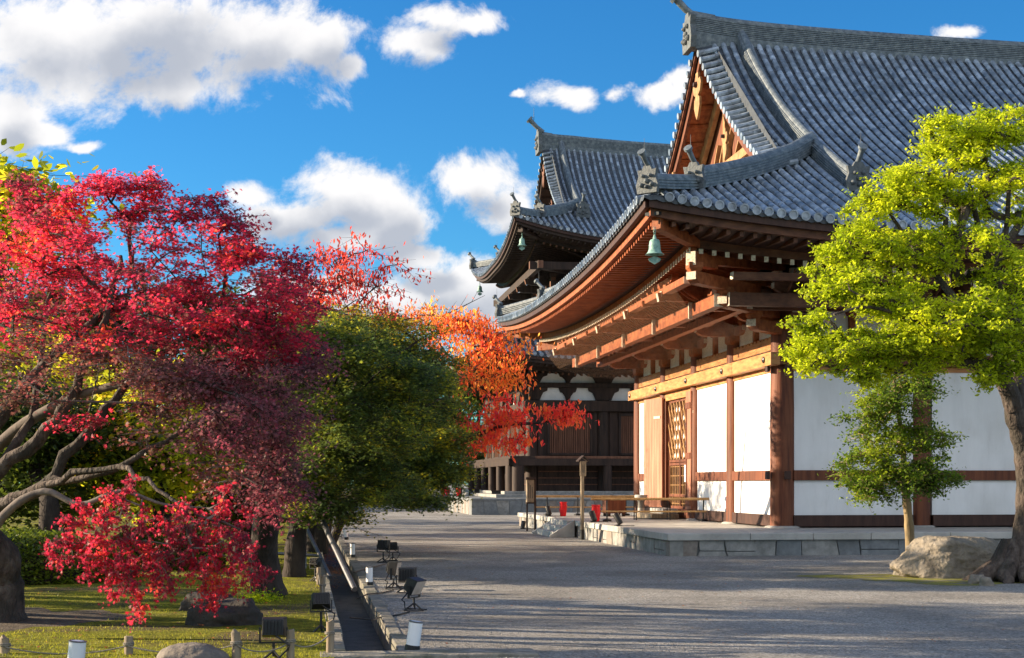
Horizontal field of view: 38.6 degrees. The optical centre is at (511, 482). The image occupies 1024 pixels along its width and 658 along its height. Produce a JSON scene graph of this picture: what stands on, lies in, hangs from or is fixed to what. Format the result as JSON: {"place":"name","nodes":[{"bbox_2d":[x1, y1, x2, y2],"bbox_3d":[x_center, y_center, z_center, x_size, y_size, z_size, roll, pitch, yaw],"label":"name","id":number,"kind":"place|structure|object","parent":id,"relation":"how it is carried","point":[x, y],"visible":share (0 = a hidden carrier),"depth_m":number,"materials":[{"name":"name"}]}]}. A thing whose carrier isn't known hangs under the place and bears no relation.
{"place":"outdoors","nodes":[
{"label":"outdoors","id":0,"kind":"place"},
{"bbox_2d":[5,489,234,522],"bbox_3d":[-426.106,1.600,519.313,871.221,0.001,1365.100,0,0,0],"label":"hedge","id":1,"kind":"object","parent":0,"point":[88,519],"depth_m":66.13,"materials":[{"name":"green plant"}]},
{"bbox_2d":[0,522,333,657],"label":"lawn","id":2,"kind":"structure","parent":0,"point":[163,621],"depth_m":16.29,"materials":[{"name":"green plant"}]},
{"bbox_2d":[0,635,10,653],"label":"rope post","id":3,"kind":"object","parent":2,"relation":"on","point":[4,640],"visible":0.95,"depth_m":13.17,"materials":[{"name":"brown wood"}]},
{"bbox_2d":[3,645,126,653],"bbox_3d":[-4.016,1.504,13.159,1.118,0.086,0.014,0,0,0],"label":"rope","id":4,"kind":"object","parent":3,"relation":"attached to","point":[62,653],"visible":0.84,"depth_m":13.15,"materials":[{"name":"grey fabric"}]},
{"bbox_2d":[0,607,135,631],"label":"bare soil","id":5,"kind":"structure","parent":2,"relation":"on","point":[48,618],"depth_m":17.02,"materials":[{"name":"brown soil"}]},
{"bbox_2d":[0,138,136,389],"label":"tree","id":6,"kind":"object","parent":2,"relation":"on","point":[6,169],"visible":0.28,"depth_m":18.61,"materials":[{"name":"yellow plant"}]},
{"bbox_2d":[1,316,136,480],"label":"garden tree","id":7,"kind":"object","parent":2,"relation":"on","point":[62,375],"visible":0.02,"depth_m":32.81,"materials":[{"name":"yellow plant"}]},
{"bbox_2d":[1,526,142,585],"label":"hedge","id":8,"kind":"object","parent":2,"relation":"on","point":[35,570],"visible":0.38,"depth_m":21.66,"materials":[{"name":"green plant"}]},
{"bbox_2d":[67,639,86,657],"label":"path lamp","id":9,"kind":"object","parent":2,"relation":"on","point":[76,648],"visible":1,"depth_m":12.54,"materials":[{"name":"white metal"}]},
{"bbox_2d":[2,284,155,531],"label":"garden tree","id":10,"kind":"object","parent":2,"relation":"on","point":[64,530],"depth_m":45.76,"materials":[{"name":"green plant"}]},
{"bbox_2d":[0,362,163,533],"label":"garden tree","id":11,"kind":"object","parent":2,"relation":"on","point":[37,466],"visible":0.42,"depth_m":26.05,"materials":[{"name":"green plant"}]},
{"bbox_2d":[23,317,165,523],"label":"garden tree","id":12,"kind":"object","parent":2,"relation":"on","point":[89,452],"depth_m":52.79,"materials":[{"name":"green plant"}]},
{"bbox_2d":[123,636,134,654],"bbox_3d":[-3.458,1.517,13.200,0.106,0.266,0.106,0,0,-11],"label":"rope post","id":13,"kind":"object","parent":2,"relation":"on","point":[128,640],"visible":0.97,"depth_m":13.17,"materials":[{"name":"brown wood"}]},
{"bbox_2d":[0,268,274,532],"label":"garden tree","id":14,"kind":"object","parent":2,"relation":"on","point":[120,322],"visible":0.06,"depth_m":34.83,"materials":[{"name":"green plant"}]},
{"bbox_2d":[0,306,278,509],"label":"maple tree","id":15,"kind":"object","parent":2,"relation":"on","point":[7,436],"visible":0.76,"depth_m":14.96,"materials":[{"name":"red plant"}]},
{"bbox_2d":[57,349,249,532],"bbox_3d":[-6.646,-0.456,27.678,4.716,4.160,5.349,0,0,0],"label":"garden tree","id":16,"kind":"object","parent":2,"relation":"on","point":[168,483],"visible":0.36,"depth_m":26.92,"materials":[{"name":"green plant"}]},
{"bbox_2d":[109,524,226,570],"bbox_3d":[-6.290,1.176,26.507,2.253,0.867,1.998,0,0,0],"label":"hedge","id":17,"kind":"object","parent":2,"relation":"on","point":[162,540],"visible":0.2,"depth_m":25.84,"materials":[{"name":"green plant"}]},
{"bbox_2d":[0,165,354,621],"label":"maple tree","id":18,"kind":"object","parent":2,"relation":"on","point":[275,291],"visible":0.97,"depth_m":15.86,"materials":[{"name":"red plant"}]},
{"bbox_2d":[0,471,278,632],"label":"maple tree","id":19,"kind":"object","parent":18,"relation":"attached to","point":[221,584],"visible":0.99,"depth_m":14.26,"materials":[{"name":"red plant"}]},
{"bbox_2d":[156,642,229,657],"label":"garden rock","id":20,"kind":"object","parent":2,"relation":"on","point":[192,650],"visible":1,"depth_m":12.65,"materials":[{"name":"grey stone"}]},
{"bbox_2d":[179,591,232,610],"bbox_3d":[-3.717,1.600,18.178,0.837,0.497,0.686,0,0,14],"label":"garden rock","id":21,"kind":"object","parent":2,"relation":"on","point":[186,603],"visible":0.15,"depth_m":17.97,"materials":[{"name":"grey stone"}]},
{"bbox_2d":[185,598,262,626],"bbox_3d":[-3.200,1.586,16.505,0.982,0.607,1.266,0,0,-7],"label":"garden rock","id":22,"kind":"object","parent":2,"relation":"on","point":[235,612],"visible":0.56,"depth_m":16.04,"materials":[{"name":"grey stone"}]},
{"bbox_2d":[115,312,355,595],"bbox_3d":[-2.911,-0.088,17.202,2.280,3.546,6.908,0,0,0],"label":"maple tree","id":23,"kind":"object","parent":2,"relation":"on","point":[260,417],"visible":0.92,"depth_m":15.44,"materials":[{"name":"red plant"}]},
{"bbox_2d":[230,629,241,657],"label":"rope post","id":24,"kind":"object","parent":2,"relation":"on","point":[236,639],"visible":1,"depth_m":12.87,"materials":[{"name":"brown wood"}]},
{"bbox_2d":[127,644,234,652],"bbox_3d":[-2.945,1.471,13.009,1.073,0.105,0.014,0,0,16],"label":"rope","id":25,"kind":"object","parent":24,"relation":"attached to","point":[159,651],"visible":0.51,"depth_m":13.09,"materials":[{"name":"grey fabric"}]},
{"bbox_2d":[235,642,289,651],"bbox_3d":[-2.200,1.455,12.910,0.480,0.084,0.014,0,0,-13],"label":"rope","id":26,"kind":"object","parent":24,"relation":"attached to","point":[261,651],"visible":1,"depth_m":12.90,"materials":[{"name":"grey fabric"}]},
{"bbox_2d":[139,339,344,559],"bbox_3d":[-5.569,-0.610,29.763,4.526,4.462,5.067,0,0,0],"label":"garden tree","id":27,"kind":"object","parent":2,"relation":"on","point":[236,516],"visible":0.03,"depth_m":29.21,"materials":[{"name":"green plant"}]},
{"bbox_2d":[234,587,290,602],"bbox_3d":[-3.350,1.483,19.291,0.915,0.238,0.701,0,0,0],"label":"plant","id":28,"kind":"object","parent":2,"relation":"on","point":[257,597],"visible":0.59,"depth_m":19.22,"materials":[{"name":"green plant"}]},
{"bbox_2d":[258,587,287,598],"bbox_3d":[-3.272,1.508,19.760,0.657,0.190,0.452,0,0,0],"label":"plant","id":29,"kind":"object","parent":2,"relation":"on","point":[274,593],"visible":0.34,"depth_m":19.73,"materials":[{"name":"green plant"}]},
{"bbox_2d":[259,617,289,657],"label":"floodlight","id":30,"kind":"object","parent":2,"relation":"on","point":[277,627],"visible":1,"depth_m":12.95,"materials":[{"name":"black metal"}]},
{"bbox_2d":[285,629,295,657],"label":"rope post","id":31,"kind":"object","parent":2,"relation":"on","point":[290,652],"visible":1,"depth_m":12.97,"materials":[{"name":"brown wood"}]},
{"bbox_2d":[309,557,322,580],"bbox_3d":[-3.135,1.393,23.352,0.248,0.400,0.213,0,0,30],"label":"floodlight","id":32,"kind":"object","parent":2,"relation":"on","point":[316,562],"visible":0.84,"depth_m":23.33,"materials":[{"name":"black metal"}]},
{"bbox_2d":[278,470,357,591],"bbox_3d":[-3.134,0.687,24.282,0.767,1.917,4.853,0,0,-19],"label":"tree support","id":33,"kind":"object","parent":2,"relation":"on","point":[341,561],"visible":0.29,"depth_m":23.57,"materials":[{"name":"wood"}]},
{"bbox_2d":[316,567,321,584],"bbox_3d":[-2.970,1.476,22.500,0.096,0.348,0.096,0,0,0],"label":"rope post","id":34,"kind":"object","parent":2,"relation":"on","point":[319,573],"visible":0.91,"depth_m":22.47,"materials":[{"name":"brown wood"}]},
{"bbox_2d":[310,592,334,632],"bbox_3d":[-1.998,1.374,15.390,0.274,0.439,0.223,0,0,-10],"label":"floodlight","id":35,"kind":"object","parent":2,"relation":"on","point":[320,600],"visible":0.88,"depth_m":15.35,"materials":[{"name":"black metal"}]},
{"bbox_2d":[319,575,325,591],"bbox_3d":[-2.538,1.440,19.600,0.101,0.421,0.101,0,0,1],"label":"rope post","id":36,"kind":"object","parent":2,"relation":"on","point":[322,580],"visible":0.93,"depth_m":19.57,"materials":[{"name":"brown wood"}]},
{"bbox_2d":[324,619,334,652],"bbox_3d":[-1.681,1.456,13.500,0.101,0.390,0.101,0,0,-8],"label":"rope post","id":37,"kind":"object","parent":2,"relation":"on","point":[330,638],"visible":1,"depth_m":13.47,"materials":[{"name":"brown wood"}]},
{"bbox_2d":[290,634,329,647],"bbox_3d":[-1.825,1.439,13.213,0.014,0.091,0.582,0,0,30],"label":"rope","id":38,"kind":"object","parent":37,"relation":"attached to","point":[313,644],"visible":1,"depth_m":13.26,"materials":[{"name":"grey fabric"}]},
{"bbox_2d":[262,226,430,552],"bbox_3d":[-3.636,-2.080,32.971,3.814,7.493,3.221,0,0,0],"label":"cherry tree","id":39,"kind":"object","parent":2,"relation":"on","point":[353,280],"visible":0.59,"depth_m":32.82,"materials":[{"name":"red plant"}]},
{"bbox_2d":[229,304,478,576],"bbox_3d":[-2.553,-0.698,24.561,4.036,4.636,4.544,0,0,0],"label":"maple tree","id":40,"kind":"object","parent":2,"relation":"on","point":[403,376],"visible":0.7,"depth_m":23.91,"materials":[{"name":"green plant"}]},
{"bbox_2d":[288,300,453,545],"bbox_3d":[-3.174,-1.053,31.388,3.906,5.402,12.466,0,0,0],"label":"maple tree","id":41,"kind":"object","parent":2,"relation":"on","point":[397,325],"visible":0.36,"depth_m":29.97,"materials":[{"name":"green plant"}]},
{"bbox_2d":[281,309,488,553],"bbox_3d":[-3.159,-1.225,32.787,5.315,5.671,6.756,0,0,0],"label":"maple tree","id":42,"kind":"object","parent":2,"relation":"on","point":[439,475],"visible":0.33,"depth_m":32.51,"materials":[{"name":"green plant"}]},
{"bbox_2d":[329,288,484,531],"bbox_3d":[-3.071,-1.873,40.360,4.689,6.977,0.563,0,0,16],"label":"bare tree","id":43,"kind":"object","parent":2,"relation":"on","point":[330,527],"visible":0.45,"depth_m":39.99,"materials":[{"name":"brown plant"}]},
{"bbox_2d":[362,290,554,441],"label":"cherry tree","id":44,"kind":"object","parent":2,"relation":"on","point":[457,323],"visible":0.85,"depth_m":35.85,"materials":[{"name":"orange plant"}]},
{"bbox_2d":[344,387,599,501],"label":"cherry tree","id":45,"kind":"object","parent":2,"relation":"on","point":[500,427],"visible":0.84,"depth_m":34.83,"materials":[{"name":"red plant"}]},
{"bbox_2d":[461,488,478,492],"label":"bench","id":46,"kind":"object","parent":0,"point":[476,490],"visible":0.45,"depth_m":85.97,"materials":[{"name":"brown wood"}]},
{"bbox_2d":[469,488,487,493],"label":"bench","id":47,"kind":"object","parent":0,"point":[478,488],"visible":0.29,"depth_m":87.47,"materials":[{"name":"brown wood"}]},
{"bbox_2d":[491,490,504,493],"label":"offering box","id":48,"kind":"object","parent":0,"point":[496,491],"visible":0.36,"depth_m":77.70,"materials":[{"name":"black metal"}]},
{"bbox_2d":[0,0,1023,484],"label":"sky","id":49,"kind":"structure","parent":0,"point":[395,122],"materials":[{"name":"blue"}]},
{"bbox_2d":[637,508,678,518],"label":"steps","id":50,"kind":"structure","parent":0,"point":[674,515],"depth_m":44.45,"materials":[{"name":"beige stone"}]},
{"bbox_2d":[331,485,1023,657],"bbox_3d":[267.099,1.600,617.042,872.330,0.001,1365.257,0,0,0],"label":"ground","id":51,"kind":"structure","parent":0,"point":[435,528],"depth_m":20.02,"materials":[{"name":"grey gravel"}]},
{"bbox_2d":[343,528,348,539],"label":"path lamp","id":52,"kind":"object","parent":51,"relation":"on","point":[346,537],"visible":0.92,"depth_m":40.98,"materials":[{"name":"white metal"}]},
{"bbox_2d":[323,547,384,650],"bbox_3d":[-3.322,1.860,28.023,0.500,0.001,29.900,0,0,-8],"label":"drain bed","id":53,"kind":"object","parent":51,"relation":"in","point":[360,635],"visible":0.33,"depth_m":20.17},
{"bbox_2d":[318,552,345,650],"bbox_3d":[-3.626,1.728,27.980,0.126,0.345,29.000,0,0,-8],"label":"drain edging","id":54,"kind":"object","parent":53,"relation":"on","point":[338,642],"visible":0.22,"depth_m":16.50,"materials":[{"name":"stone"}]},
{"bbox_2d":[11,526,1003,657],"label":"fallen leaves","id":55,"kind":"object","parent":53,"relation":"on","point":[331,559],"visible":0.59,"depth_m":26.04,"materials":[{"name":"brown plant"}]},
{"bbox_2d":[337,537,406,649],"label":"kerb","id":56,"kind":"structure","parent":51,"relation":"on","point":[389,633],"depth_m":19.20,"materials":[{"name":"stone"}]},
{"bbox_2d":[350,543,354,557],"bbox_3d":[-3.386,1.443,31.068,0.116,0.314,0.116,0,0,0],"label":"path lamp","id":57,"kind":"object","parent":56,"relation":"on","point":[352,550],"visible":0.97,"depth_m":31.02,"materials":[{"name":"white metal"}]},
{"bbox_2d":[366,566,372,584],"bbox_3d":[-2.197,1.446,22.535,0.116,0.307,0.116,0,0,0],"label":"path lamp","id":58,"kind":"object","parent":56,"relation":"on","point":[369,575],"visible":0.91,"depth_m":22.49,"materials":[{"name":"white metal"}]},
{"bbox_2d":[356,589,393,598],"bbox_3d":[-1.971,1.583,20.815,0.159,0.070,1.668,0,0,10],"label":"cable","id":59,"kind":"object","parent":51,"relation":"on","point":[374,593],"visible":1,"depth_m":20.85,"materials":[{"name":"black rubber"}]},
{"bbox_2d":[349,611,409,619],"bbox_3d":[-1.451,1.564,17.272,0.240,0.070,1.450,0,0,24],"label":"cable","id":60,"kind":"object","parent":51,"relation":"on","point":[378,617],"visible":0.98,"depth_m":16.84,"materials":[{"name":"black rubber"}]},
{"bbox_2d":[377,540,390,562],"bbox_3d":[-2.554,1.369,29.099,0.285,0.450,0.266,0,0,4],"label":"floodlight","id":61,"kind":"object","parent":51,"relation":"on","point":[383,544],"visible":0.99,"depth_m":29.04,"materials":[{"name":"black metal"}]},
{"bbox_2d":[386,542,400,560],"bbox_3d":[-2.407,1.400,29.636,0.273,0.388,0.223,0,0,-20],"label":"floodlight","id":62,"kind":"object","parent":51,"relation":"on","point":[393,545],"visible":0.85,"depth_m":29.60,"materials":[{"name":"black metal"}]},
{"bbox_2d":[385,561,402,588],"bbox_3d":[-1.770,1.389,21.913,0.279,0.412,0.306,0,0,-6],"label":"floodlight","id":63,"kind":"object","parent":51,"relation":"on","point":[392,568],"visible":0.98,"depth_m":21.81,"materials":[{"name":"black metal"}]},
{"bbox_2d":[396,567,416,592],"bbox_3d":[-1.521,1.413,21.196,0.316,0.362,0.286,0,0,-11],"label":"floodlight","id":64,"kind":"object","parent":51,"relation":"on","point":[404,573],"visible":0.69,"depth_m":21.13,"materials":[{"name":"black metal"}]},
{"bbox_2d":[401,577,426,610],"bbox_3d":[-1.212,1.384,18.175,0.273,0.420,0.295,0,0,9],"label":"floodlight","id":65,"kind":"object","parent":51,"relation":"on","point":[413,586],"visible":1,"depth_m":18.11,"materials":[{"name":"black metal"}]},
{"bbox_2d":[405,620,422,649],"bbox_3d":[-0.924,1.452,13.793,0.143,0.300,0.143,8,0,0],"label":"path lamp","id":66,"kind":"object","parent":51,"relation":"on","point":[414,634],"visible":0.89,"depth_m":13.74,"materials":[{"name":"white metal"}]},
{"bbox_2d":[408,483,447,509],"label":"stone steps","id":67,"kind":"structure","parent":51,"relation":"on","point":[431,505],"depth_m":84.62,"materials":[{"name":"stone"}]},
{"bbox_2d":[320,535,538,657],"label":"drain end slab","id":68,"kind":"structure","parent":51,"relation":"on","point":[487,653],"depth_m":13.40,"materials":[{"name":"stone"}]},
{"bbox_2d":[380,392,482,492],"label":"evergreen tree","id":69,"kind":"object","parent":51,"relation":"on","point":[469,430],"depth_m":112.20,"materials":[{"name":"green plant"}]},
{"bbox_2d":[450,389,493,488],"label":"evergreen tree","id":70,"kind":"object","parent":51,"relation":"on","point":[476,404],"visible":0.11,"depth_m":123.31,"materials":[{"name":"green plant"}]},
{"bbox_2d":[520,521,533,528],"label":"spotlight","id":71,"kind":"object","parent":51,"relation":"on","point":[523,523],"visible":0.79,"depth_m":50.44,"materials":[{"name":"black metal"}]},
{"bbox_2d":[525,477,535,530],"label":"information post","id":72,"kind":"object","parent":51,"relation":"on","point":[530,490],"visible":0.99,"depth_m":48.40,"materials":[{"name":"brown wood"}]},
{"bbox_2d":[445,489,633,514],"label":"stone platform","id":73,"kind":"structure","parent":51,"relation":"on","point":[506,503],"depth_m":72.81,"materials":[{"name":"stone"}]},
{"bbox_2d":[445,116,672,490],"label":"temple hall","id":74,"kind":"structure","parent":73,"relation":"on","point":[586,194],"depth_m":78.84,"materials":[{"name":"tile"}]},
{"bbox_2d":[477,281,482,295],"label":"wind bell","id":75,"kind":"object","parent":74,"relation":"hanging from","point":[479,290],"visible":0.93,"depth_m":96.28,"materials":[{"name":"teal metal"}]},
{"bbox_2d":[518,233,526,249],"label":"wind bell","id":76,"kind":"object","parent":74,"relation":"hanging from","point":[522,242],"visible":1,"depth_m":77.51,"materials":[{"name":"green metal"}]},
{"bbox_2d":[532,517,574,537],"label":"stone steps","id":77,"kind":"structure","parent":51,"relation":"on","point":[555,527],"depth_m":42.98,"materials":[{"name":"grey stone"}]},
{"bbox_2d":[576,455,588,539],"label":"sign post","id":78,"kind":"object","parent":51,"relation":"on","point":[582,469],"visible":1,"depth_m":40.98,"materials":[{"name":"brown wood"}]},
{"bbox_2d":[518,512,1012,555],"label":"stone platform","id":79,"kind":"structure","parent":51,"relation":"on","point":[678,537],"depth_m":32.49,"materials":[{"name":"grey stone"}]},
{"bbox_2d":[545,506,551,515],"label":"spotlight","id":80,"kind":"object","parent":79,"relation":"on","point":[548,510],"visible":0.91,"depth_m":48.20,"materials":[{"name":"black metal"}]},
{"bbox_2d":[559,509,566,515],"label":"fire bucket","id":81,"kind":"object","parent":79,"relation":"on","point":[563,512],"visible":0.94,"depth_m":48.16,"materials":[{"name":"red plastic"}]},
{"bbox_2d":[559,505,566,508],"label":"fire bucket","id":82,"kind":"object","parent":81,"relation":"on","point":[563,506],"visible":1,"depth_m":48.16,"materials":[{"name":"red plastic"}]},
{"bbox_2d":[536,495,634,514],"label":"bamboo railing","id":83,"kind":"object","parent":79,"relation":"on","point":[585,496],"visible":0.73,"depth_m":49.48,"materials":[{"name":"brown wood"}]},
{"bbox_2d":[595,513,600,520],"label":"fire bucket","id":84,"kind":"object","parent":79,"relation":"on","point":[598,516],"visible":0.37,"depth_m":41.79,"materials":[{"name":"red plastic"}]},
{"bbox_2d":[589,510,607,521],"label":"spotlight","id":85,"kind":"object","parent":79,"relation":"on","point":[592,514],"visible":0.86,"depth_m":41.05,"materials":[{"name":"black metal"}]},
{"bbox_2d":[602,500,625,516],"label":"offering box","id":86,"kind":"object","parent":79,"relation":"on","point":[616,505],"visible":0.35,"depth_m":47.90,"materials":[{"name":"brown wood"}]},
{"bbox_2d":[613,512,633,525],"bbox_3d":[2.847,0.933,37.316,0.566,0.355,0.210,0,0,0],"label":"spotlight","id":87,"kind":"object","parent":79,"relation":"on","point":[617,518],"visible":0.91,"depth_m":37.25,"materials":[{"name":"black metal"}]},
{"bbox_2d":[635,495,647,512],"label":"stone basin","id":88,"kind":"object","parent":79,"relation":"on","point":[641,496],"visible":0.41,"depth_m":46.73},
{"bbox_2d":[591,497,708,520],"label":"bamboo railing","id":89,"kind":"object","parent":79,"relation":"on","point":[630,498],"visible":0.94,"depth_m":41.97,"materials":[{"name":"brown wood"}]},
{"bbox_2d":[634,500,670,519],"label":"slatted stand","id":90,"kind":"object","parent":79,"relation":"on","point":[652,502],"visible":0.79,"depth_m":43.47,"materials":[{"name":"brown wood"}]},
{"bbox_2d":[492,0,1023,527],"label":"temple hall","id":91,"kind":"structure","parent":79,"relation":"on","point":[786,136],"depth_m":37.99,"materials":[{"name":"tile"}]},
{"bbox_2d":[644,398,663,506],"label":"door leaf","id":92,"kind":"structure","parent":91,"relation":"in","point":[653,408],"depth_m":47.36,"materials":[{"name":"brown wood"}]},
{"bbox_2d":[645,227,663,263],"bbox_3d":[3.047,-5.066,31.255,0.420,0.808,0.420,0,0,0],"label":"wind bell","id":93,"kind":"object","parent":91,"relation":"hanging from","point":[654,250],"visible":1,"depth_m":31.20,"materials":[{"name":"green metal"}]},
{"bbox_2d":[668,397,685,508],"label":"lattice door","id":94,"kind":"structure","parent":91,"relation":"in","point":[677,426],"depth_m":45.77,"materials":[{"name":"brown wood"}]},
{"bbox_2d":[685,391,691,508],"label":"door leaf","id":95,"kind":"structure","parent":91,"relation":"in","point":[688,405],"depth_m":43.49,"materials":[{"name":"brown wood"}]},
{"bbox_2d":[817,370,970,550],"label":"sapling","id":96,"kind":"object","parent":51,"relation":"on","point":[916,475],"visible":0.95,"depth_m":25.93,"materials":[{"name":"green plant"}]},
{"bbox_2d":[774,101,1023,583],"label":"broadleaf tree","id":97,"kind":"object","parent":51,"relation":"on","point":[992,324],"visible":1,"depth_m":23.18,"materials":[{"name":"green plant"}]},
{"bbox_2d":[798,574,1019,585],"bbox_3d":[7.213,1.596,24.761,3.445,0.001,3.579,0,0,-40],"label":"moss patch","id":98,"kind":"object","parent":51,"relation":"on","point":[898,578],"visible":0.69,"depth_m":24.09,"materials":[{"name":"green plant"}]},
{"bbox_2d":[890,535,998,578],"bbox_3d":[7.419,1.319,24.943,2.061,0.824,1.219,2,0,-9],"label":"boulder","id":99,"kind":"object","parent":51,"relation":"on","point":[954,557],"visible":0.78,"depth_m":24.48,"materials":[{"name":"beige stone"}]},
{"bbox_2d":[967,574,983,583],"bbox_3d":[7.377,1.563,23.235,0.358,0.215,0.266,0,0,-44],"label":"stone","id":100,"kind":"object","parent":51,"relation":"on","point":[973,579],"visible":0.66,"depth_m":23.13,"materials":[{"name":"grey stone"}]},
{"bbox_2d":[979,576,994,585],"bbox_3d":[7.378,1.562,22.748,0.237,0.202,0.301,0,0,-12],"label":"stone","id":101,"kind":"object","parent":51,"relation":"on","point":[985,581],"visible":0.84,"depth_m":22.63,"materials":[{"name":"grey stone"}]},
{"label":"fire bucket","id":102,"kind":"object","parent":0,"visible":0},
{"bbox_2d":[591,505,599,508],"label":"fire bucket","id":103,"kind":"object","parent":102,"relation":"on","point":[595,506],"visible":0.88,"depth_m":41.78,"materials":[{"name":"red plastic"}]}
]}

